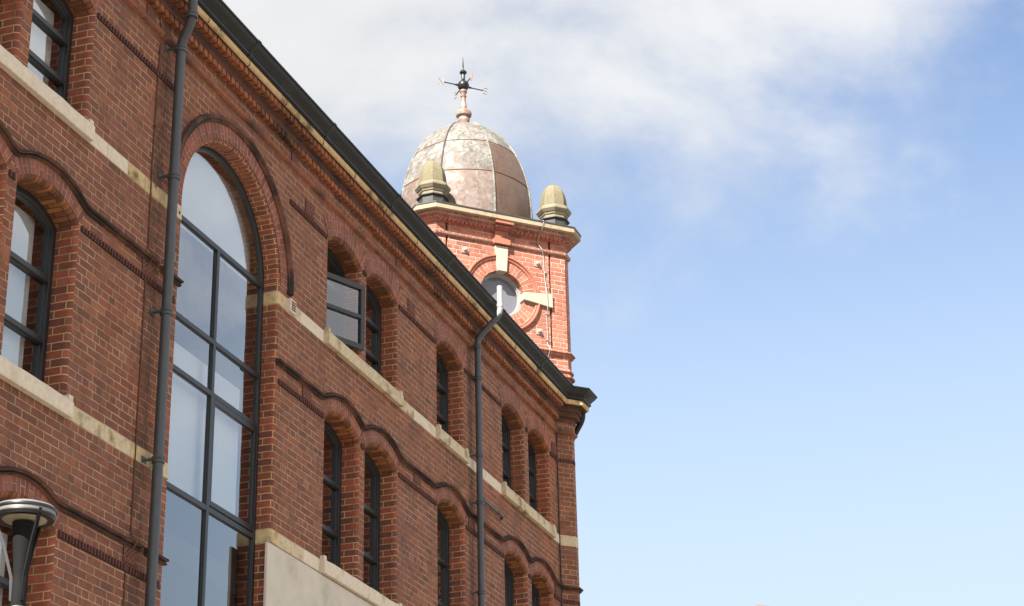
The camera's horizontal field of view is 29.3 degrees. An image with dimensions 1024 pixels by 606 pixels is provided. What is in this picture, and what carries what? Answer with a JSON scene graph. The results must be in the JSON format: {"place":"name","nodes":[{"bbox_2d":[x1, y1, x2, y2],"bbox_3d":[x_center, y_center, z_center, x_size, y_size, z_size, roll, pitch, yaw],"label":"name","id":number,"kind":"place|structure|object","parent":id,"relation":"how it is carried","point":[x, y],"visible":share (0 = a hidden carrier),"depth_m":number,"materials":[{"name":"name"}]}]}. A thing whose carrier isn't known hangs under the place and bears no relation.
{"place":"outdoors","nodes":[
{"label":"outdoors","id":0,"kind":"place"},
{"bbox_2d":[223,0,1023,605],"label":"sky","id":1,"kind":"structure","parent":0,"point":[796,268],"materials":[{"name":"blue"}]},
{"bbox_3d":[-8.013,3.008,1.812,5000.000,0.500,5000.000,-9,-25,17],"label":"ground","id":2,"kind":"structure","parent":0,"visible":0},
{"bbox_2d":[0,0,596,605],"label":"brick building","id":3,"kind":"structure","parent":2,"relation":"on","point":[266,338],"depth_m":20.24,"materials":[{"name":"red brick"}]},
{"bbox_2d":[0,134,14,245],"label":"window","id":4,"kind":"structure","parent":3,"relation":"in","point":[6,153],"depth_m":16.04,"materials":[{"name":"brick"}]},
{"bbox_2d":[0,0,23,58],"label":"window","id":5,"kind":"structure","parent":3,"relation":"in","point":[11,11],"depth_m":16.64,"materials":[{"name":"brick"}]},
{"bbox_2d":[0,475,62,605],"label":"window","id":6,"kind":"structure","parent":3,"relation":"in","point":[40,575],"depth_m":15.75,"materials":[{"name":"brick"}]},
{"bbox_2d":[0,156,85,394],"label":"window","id":7,"kind":"structure","parent":3,"relation":"in","point":[51,340],"depth_m":16.70,"materials":[{"name":"brick"}]},
{"bbox_2d":[27,0,102,118],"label":"window","id":8,"kind":"structure","parent":3,"relation":"in","point":[72,80],"depth_m":17.68,"materials":[{"name":"brick"}]},
{"bbox_2d":[159,122,286,605],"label":"window","id":9,"kind":"structure","parent":3,"relation":"in","point":[205,418],"depth_m":19.90,"materials":[{"name":"glass"}]},
{"bbox_2d":[321,398,361,578],"bbox_3d":[-2.012,2.021,21.647,0.283,1.970,1.136,-9,-25,17],"label":"window","id":10,"kind":"structure","parent":3,"relation":"in","point":[344,533],"depth_m":21.98,"materials":[{"name":"brick"}]},
{"bbox_2d":[324,214,366,357],"bbox_3d":[-1.998,-0.213,22.612,0.419,1.565,1.216,-9,-25,17],"label":"window","id":11,"kind":"structure","parent":3,"relation":"in","point":[349,291],"depth_m":22.85,"materials":[{"name":"brick"}]},
{"bbox_2d":[362,430,399,602],"bbox_3d":[-1.641,2.434,22.597,0.284,1.970,1.136,-9,-25,17],"label":"window","id":12,"kind":"structure","parent":3,"relation":"in","point":[382,511],"depth_m":22.93,"materials":[{"name":"brick"}]},
{"bbox_2d":[365,252,401,388],"bbox_3d":[-1.691,0.210,23.582,0.286,1.565,1.216,-9,-25,17],"label":"window","id":13,"kind":"structure","parent":3,"relation":"in","point":[381,305],"depth_m":23.87,"materials":[{"name":"brick"}]},
{"bbox_2d":[433,321,466,447],"bbox_3d":[-0.935,1.055,25.526,0.285,1.565,1.216,-9,-25,17],"label":"window","id":14,"kind":"structure","parent":3,"relation":"in","point":[449,369],"depth_m":25.81,"materials":[{"name":"brick"}]},
{"bbox_2d":[435,487,466,605],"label":"window","id":15,"kind":"structure","parent":3,"relation":"in","point":[451,580],"depth_m":24.93,"materials":[{"name":"brick"}]},
{"bbox_2d":[401,62,580,383],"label":"corner tower","id":16,"kind":"structure","parent":3,"relation":"on","point":[465,195],"depth_m":30.61,"materials":[{"name":"brick"}]},
{"bbox_2d":[481,273,520,314],"bbox_3d":[-0.206,-0.101,30.219,0.750,0.750,0.060,10,-26,-24],"label":"round window","id":17,"kind":"structure","parent":16,"relation":"in","point":[511,293],"depth_m":30.31,"materials":[{"name":"grey plastic"}]},
{"bbox_2d":[498,385,526,501],"bbox_3d":[-0.110,1.974,27.642,0.286,1.565,1.216,-9,-25,17],"label":"window","id":18,"kind":"structure","parent":3,"relation":"in","point":[513,446],"depth_m":27.95,"materials":[{"name":"brick"}]},
{"bbox_2d":[502,540,528,605],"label":"window","id":19,"kind":"structure","parent":3,"relation":"in","point":[515,572],"depth_m":27.16,"materials":[{"name":"brick"}]},
{"bbox_2d":[526,411,551,523],"bbox_3d":[0.266,2.395,28.609,0.286,1.565,1.216,-9,-25,17],"label":"window","id":20,"kind":"structure","parent":3,"relation":"in","point":[538,453],"depth_m":28.92,"materials":[{"name":"brick"}]},
{"bbox_2d":[529,562,554,605],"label":"window","id":21,"kind":"structure","parent":3,"relation":"in","point":[542,593],"depth_m":28.16,"materials":[{"name":"brick"}]},
{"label":"pavement","id":22,"kind":"structure","parent":0,"visible":0},
{"bbox_2d":[0,499,57,605],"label":"street lamp","id":23,"kind":"object","parent":22,"relation":"on","point":[26,520],"visible":1,"depth_m":12.83,"materials":[{"name":"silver metal"}]}
]}

